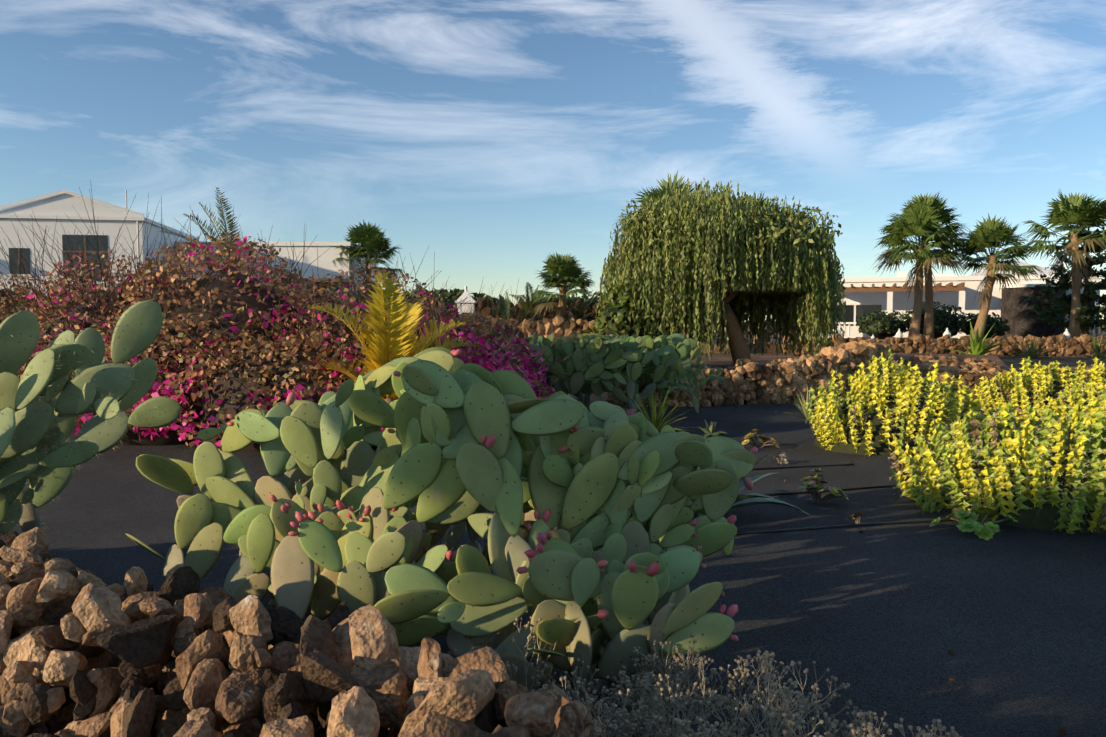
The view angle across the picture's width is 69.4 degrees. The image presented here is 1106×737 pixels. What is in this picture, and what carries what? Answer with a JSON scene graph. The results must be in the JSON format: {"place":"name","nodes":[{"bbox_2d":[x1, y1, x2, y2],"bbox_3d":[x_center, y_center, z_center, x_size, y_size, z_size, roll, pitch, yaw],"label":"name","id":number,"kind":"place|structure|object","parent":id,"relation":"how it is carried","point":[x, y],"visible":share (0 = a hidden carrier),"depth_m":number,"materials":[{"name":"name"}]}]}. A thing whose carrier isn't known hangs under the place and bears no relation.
{"place":"outdoors","nodes":[
{"label":"outdoors","id":0,"kind":"place"},
{"bbox_2d":[0,0,1105,320],"label":"sky","id":1,"kind":"structure","parent":0,"point":[491,138],"materials":[{"name":"blue"}]},
{"bbox_2d":[11,323,1105,736],"bbox_3d":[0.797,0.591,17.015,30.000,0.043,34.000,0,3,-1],"label":"gravel ground","id":2,"kind":"structure","parent":0,"point":[1021,629],"depth_m":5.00,"materials":[{"name":"black gravel"}]},
{"bbox_2d":[0,300,182,536],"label":"prickly pear cactus","id":3,"kind":"object","parent":2,"relation":"on","point":[39,411],"visible":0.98,"depth_m":4.58,"materials":[{"name":"green plant"}]},
{"bbox_2d":[147,188,289,288],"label":"feather palm fronds","id":4,"kind":"object","parent":2,"relation":"on","point":[220,209],"visible":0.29,"depth_m":21.47,"materials":[{"name":"green plant"}]},
{"bbox_2d":[0,180,590,452],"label":"bougainvillea bush","id":5,"kind":"object","parent":2,"relation":"on","point":[234,339],"visible":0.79,"depth_m":10.58,"materials":[{"name":"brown plant"}]},
{"bbox_2d":[0,527,605,736],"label":"rock pile","id":6,"kind":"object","parent":2,"relation":"on","point":[87,653],"depth_m":2.56,"materials":[{"name":"brown stone"}]},
{"bbox_2d":[303,271,479,403],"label":"yellow palm fronds","id":7,"kind":"object","parent":2,"relation":"on","point":[400,326],"visible":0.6,"depth_m":9.34,"materials":[{"name":"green plant"}]},
{"bbox_2d":[125,476,738,734],"bbox_3d":[-0.730,0.995,3.690,3.126,0.843,1.222,2,4,36],"label":"prickly pear cactus","id":8,"kind":"object","parent":2,"relation":"on","point":[612,607],"visible":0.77,"depth_m":3.36,"materials":[{"name":"green plant"}]},
{"bbox_2d":[136,347,757,685],"bbox_3d":[-0.708,0.649,4.221,3.361,1.464,2.222,2,4,29],"label":"prickly pear cactus","id":9,"kind":"object","parent":2,"relation":"on","point":[457,442],"visible":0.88,"depth_m":3.61,"materials":[{"name":"green plant"}]},
{"bbox_2d":[425,313,595,384],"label":"stone wall","id":10,"kind":"structure","parent":2,"relation":"on","point":[557,326],"depth_m":19.79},
{"bbox_2d":[473,333,724,413],"bbox_3d":[0.292,0.078,14.239,5.374,1.416,2.726,0,3,-1],"label":"prickly pear cactus","id":11,"kind":"object","parent":2,"relation":"on","point":[631,358],"visible":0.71,"depth_m":13.49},
{"bbox_2d":[624,386,696,432],"bbox_3d":[1.431,0.562,10.930,1.310,0.698,1.104,0,3,-1],"label":"golden yucca","id":12,"kind":"object","parent":2,"relation":"on","point":[657,423],"visible":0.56,"depth_m":10.96,"materials":[{"name":"green plant"}]},
{"bbox_2d":[448,616,961,736],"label":"dry shrub","id":13,"kind":"object","parent":2,"relation":"on","point":[667,689],"visible":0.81,"depth_m":2.63,"materials":[{"name":"grey plant"}]},
{"bbox_2d":[696,419,727,437],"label":"agave","id":14,"kind":"object","parent":2,"relation":"on","point":[708,430],"visible":0.98,"depth_m":10.89,"materials":[{"name":"green plant"}]},
{"bbox_2d":[603,340,887,407],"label":"curved stone wall","id":15,"kind":"structure","parent":2,"relation":"on","point":[749,382],"depth_m":15.31,"materials":[{"name":"brown stone"}]},
{"bbox_2d":[686,455,808,516],"bbox_3d":[1.204,0.986,6.551,1.351,0.843,1.468,-2,4,-36],"label":"blue agave","id":16,"kind":"object","parent":2,"relation":"on","point":[748,499],"visible":0.15,"depth_m":6.49,"materials":[{"name":"green plant"}]},
{"bbox_2d":[742,429,779,447],"bbox_3d":[2.594,0.892,10.056,0.477,0.248,0.386,0,3,-1],"label":"aeonium","id":17,"kind":"object","parent":2,"relation":"on","point":[764,442],"visible":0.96,"depth_m":10.04,"materials":[{"name":"yellow plant"}]},
{"bbox_2d":[774,452,787,463],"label":"small plant","id":18,"kind":"object","parent":2,"relation":"on","point":[783,460],"visible":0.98,"depth_m":8.91,"materials":[{"name":"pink plant"}]},
{"bbox_2d":[785,384,814,422],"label":"pale yucca","id":19,"kind":"object","parent":2,"relation":"on","point":[803,410],"visible":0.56,"depth_m":12.43,"materials":[{"name":"green plant"}]},
{"bbox_2d":[799,468,847,503],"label":"plant","id":20,"kind":"object","parent":2,"relation":"on","point":[812,485],"visible":1,"depth_m":6.95,"materials":[{"name":"green plant"}]},
{"bbox_2d":[736,463,959,534],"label":"irrigation hoses","id":21,"kind":"object","parent":2,"relation":"on","point":[823,527],"visible":0.29,"depth_m":6.32,"materials":[{"name":"plastic"}]},
{"bbox_2d":[846,362,859,396],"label":"yucca","id":22,"kind":"object","parent":2,"relation":"on","point":[849,388],"depth_m":15.89,"materials":[{"name":"green plant"}]},
{"bbox_2d":[848,512,866,523],"bbox_3d":[2.385,1.174,6.263,0.149,0.120,0.098,3,4,40],"label":"aeonium","id":23,"kind":"object","parent":2,"relation":"on","point":[858,516],"visible":0.96,"depth_m":6.24,"materials":[{"name":"brown plant"}]},
{"bbox_2d":[621,406,1100,735],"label":"gravel pebbles","id":24,"kind":"object","parent":2,"relation":"on","point":[1061,731],"visible":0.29,"depth_m":3.56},
{"bbox_2d":[803,348,994,456],"bbox_3d":[4.341,0.773,10.090,2.337,2.063,1.823,0,3,-1],"label":"euphorbia","id":25,"kind":"object","parent":2,"relation":"on","point":[878,408],"visible":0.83,"depth_m":9.63,"materials":[{"name":"yellow plant"}]},
{"bbox_2d":[929,503,1016,539],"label":"plant","id":26,"kind":"object","parent":2,"relation":"on","point":[967,522],"visible":1,"depth_m":5.96,"materials":[{"name":"green plant"}]},
{"bbox_2d":[888,399,1105,533],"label":"euphorbia","id":27,"kind":"object","parent":2,"relation":"on","point":[1029,472],"visible":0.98,"depth_m":6.38,"materials":[{"name":"yellow plant"}]},
{"bbox_2d":[939,368,1105,402],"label":"stone wall","id":28,"kind":"structure","parent":2,"relation":"on","point":[971,380],"depth_m":14.92,"materials":[{"name":"brown stone"}]},
{"bbox_2d":[972,356,1105,419],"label":"euphorbia","id":29,"kind":"object","parent":2,"relation":"on","point":[1026,387],"visible":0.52,"depth_m":12.72,"materials":[{"name":"yellow plant"}]},
{"bbox_2d":[1026,380,1105,426],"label":"euphorbia","id":30,"kind":"object","parent":2,"relation":"on","point":[1066,401],"visible":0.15,"depth_m":9.70,"materials":[{"name":"yellow plant"}]},
{"bbox_2d":[603,325,1105,393],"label":"terrace soil","id":31,"kind":"structure","parent":0,"point":[719,359],"depth_m":26.38,"materials":[{"name":"black soil"}]},
{"bbox_2d":[0,190,198,295],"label":"building","id":32,"kind":"structure","parent":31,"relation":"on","point":[59,207],"depth_m":34.27,"materials":[{"name":"white paint"}]},
{"bbox_2d":[29,242,377,296],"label":"outbuildings","id":33,"kind":"structure","parent":31,"relation":"on","point":[324,265],"depth_m":39.48,"materials":[{"name":"white paint"}]},
{"bbox_2d":[0,258,553,344],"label":"thicket","id":34,"kind":"object","parent":31,"relation":"on","point":[517,332],"visible":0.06,"depth_m":17.50,"materials":[{"name":"green plant"}]},
{"bbox_2d":[328,219,404,296],"bbox_3d":[-9.471,-4.387,40.531,3.996,6.414,4.455,-2,4,-29],"label":"palm tree","id":35,"kind":"object","parent":31,"relation":"on","point":[364,236],"visible":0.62,"depth_m":39.84,"materials":[{"name":"green plant"}]},
{"bbox_2d":[404,282,441,313],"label":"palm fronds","id":36,"kind":"object","parent":31,"relation":"on","point":[420,298],"visible":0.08,"depth_m":30.88,"materials":[{"name":"green plant"}]},
{"bbox_2d":[412,282,447,313],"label":"palm fronds","id":37,"kind":"object","parent":31,"relation":"on","point":[416,290],"visible":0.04,"depth_m":31.50,"materials":[{"name":"green plant"}]},
{"bbox_2d":[168,275,716,332],"bbox_3d":[-5.934,-2.486,37.041,28.097,3.967,6.603,0,3,-1],"label":"hedge","id":38,"kind":"object","parent":31,"relation":"on","point":[449,299],"visible":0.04,"depth_m":35.71,"materials":[{"name":"green plant"}]},
{"bbox_2d":[326,295,605,322],"bbox_3d":[-3.066,-1.950,32.703,12.636,2.154,0.963,0,3,-1],"label":"hedge","id":39,"kind":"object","parent":31,"relation":"on","point":[485,309],"depth_m":32.50,"materials":[{"name":"green plant"}]},
{"bbox_2d":[455,286,476,319],"bbox_3d":[-3.004,-1.591,27.641,1.800,2.500,0.680,0,3,-1],"label":"chimney","id":40,"kind":"object","parent":31,"relation":"on","point":[464,295],"visible":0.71,"depth_m":27.34,"materials":[{"name":"white paint"}]},
{"bbox_2d":[488,292,510,319],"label":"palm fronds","id":41,"kind":"object","parent":31,"relation":"on","point":[503,307],"visible":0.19,"depth_m":32.04,"materials":[{"name":"green plant"}]},
{"bbox_2d":[502,282,542,322],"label":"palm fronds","id":42,"kind":"object","parent":31,"relation":"on","point":[525,303],"visible":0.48,"depth_m":30.68,"materials":[{"name":"green plant"}]},
{"bbox_2d":[530,252,594,320],"bbox_3d":[0.354,-2.459,29.934,2.737,3.886,3.152,0,3,-1],"label":"palm tree","id":43,"kind":"object","parent":31,"relation":"on","point":[562,270],"visible":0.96,"depth_m":29.38,"materials":[{"name":"green plant"}]},
{"bbox_2d":[566,290,598,320],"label":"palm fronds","id":44,"kind":"object","parent":31,"relation":"on","point":[581,306],"visible":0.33,"depth_m":31.71,"materials":[{"name":"green plant"}]},
{"bbox_2d":[583,277,654,336],"bbox_3d":[1.551,-0.887,19.741,1.637,2.797,2.024,-1,4,-17],"label":"shrub","id":45,"kind":"object","parent":31,"relation":"on","point":[609,321],"visible":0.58,"depth_m":19.13,"materials":[{"name":"green plant"}]},
{"bbox_2d":[612,171,694,256],"bbox_3d":[4.134,-3.645,27.769,4.526,6.471,4.567,0,3,-1],"label":"palm tree","id":46,"kind":"object","parent":31,"relation":"on","point":[656,192],"visible":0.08,"depth_m":27.64,"materials":[{"name":"green plant"}]},
{"bbox_2d":[640,313,699,356],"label":"plant","id":47,"kind":"object","parent":31,"relation":"on","point":[642,331],"visible":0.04,"depth_m":19.46,"materials":[{"name":"green plant"}]},
{"bbox_2d":[595,178,845,366],"bbox_3d":[4.263,-2.205,20.663,6.503,5.273,5.348,0,3,-1],"label":"weeping tree","id":48,"kind":"object","parent":31,"relation":"on","point":[725,263],"visible":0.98,"depth_m":19.02,"materials":[{"name":"green plant"}]},
{"bbox_2d":[749,192,780,343],"bbox_3d":[7.448,-3.749,29.895,3.863,5.743,4.288,0,3,-1],"label":"tree","id":49,"kind":"object","parent":31,"relation":"on","point":[761,202],"depth_m":29.58,"materials":[{"name":"green plant"}]},
{"bbox_2d":[857,338,893,360],"bbox_3d":[7.149,-0.024,17.927,0.717,1.346,2.747,1,4,16],"label":"stone wall curved return","id":50,"kind":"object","parent":31,"relation":"on","point":[873,340],"depth_m":17.24,"materials":[{"name":"brown stone"}]},
{"bbox_2d":[871,191,971,337],"bbox_3d":[15.321,-4.273,32.977,4.140,6.023,3.490,1,4,17],"label":"palm tree","id":51,"kind":"object","parent":31,"relation":"on","point":[946,217],"visible":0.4,"depth_m":32.68,"materials":[{"name":"green plant"}]},
{"bbox_2d":[875,206,969,337],"bbox_3d":[14.669,-3.805,31.743,3.932,5.286,3.683,0,3,-1],"label":"palm tree","id":52,"kind":"object","parent":31,"relation":"on","point":[920,223],"visible":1,"depth_m":31.45,"materials":[{"name":"green plant"}]},
{"bbox_2d":[781,333,1105,355],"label":"stone wall","id":53,"kind":"structure","parent":31,"relation":"on","point":[1062,344],"depth_m":29.53,"materials":[{"name":"brown stone"}]},
{"bbox_2d":[835,327,1069,339],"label":"whitewashed wall finials","id":54,"kind":"object","parent":53,"relation":"on","point":[899,334],"depth_m":29.69,"materials":[{"name":"white paint"}]},
{"bbox_2d":[812,261,1102,338],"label":"building","id":55,"kind":"structure","parent":31,"relation":"on","point":[871,295],"depth_m":40.02,"materials":[{"name":"white paint"}]},
{"bbox_2d":[943,318,1011,356],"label":"agave plant","id":56,"kind":"object","parent":31,"relation":"on","point":[977,348],"visible":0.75,"depth_m":28.03,"materials":[{"name":"green plant"}]},
{"bbox_2d":[857,301,1105,338],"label":"bushes","id":57,"kind":"object","parent":31,"relation":"on","point":[882,325],"depth_m":35.19,"materials":[{"name":"green plant"}]},
{"bbox_2d":[954,213,1045,339],"bbox_3d":[17.519,-3.626,31.505,3.252,5.019,3.648,0,3,-1],"label":"palm tree","id":58,"kind":"object","parent":31,"relation":"on","point":[989,234],"visible":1,"depth_m":31.40,"materials":[{"name":"green plant"}]},
{"bbox_2d":[1013,334,1062,358],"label":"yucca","id":59,"kind":"object","parent":31,"relation":"on","point":[1033,352],"depth_m":27.66,"materials":[{"name":"green plant"}]},
{"bbox_2d":[1019,189,1105,336],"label":"palm tree","id":60,"kind":"object","parent":31,"relation":"on","point":[1072,209],"visible":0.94,"depth_m":33.84,"materials":[{"name":"green plant"}]},
{"bbox_2d":[1024,224,1105,335],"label":"tree","id":61,"kind":"object","parent":31,"relation":"on","point":[1090,296],"visible":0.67,"depth_m":34.96,"materials":[{"name":"green plant"}]},
{"bbox_2d":[892,353,1010,372],"bbox_3d":[9.297,0.049,19.001,6.195,0.850,2.021,-1,4,-24],"label":"soil bed","id":62,"kind":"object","parent":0,"point":[991,358],"depth_m":20.31,"materials":[{"name":"black soil"}]},
{"bbox_2d":[891,355,1008,377],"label":"rocks","id":63,"kind":"object","parent":62,"relation":"on","point":[952,366],"visible":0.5,"depth_m":19.25,"materials":[{"name":"brown stone"}]},
{"bbox_2d":[1078,332,1105,358],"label":"yucca","id":64,"kind":"object","parent":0,"point":[1097,351],"depth_m":27.25,"materials":[{"name":"green plant"}]}
]}

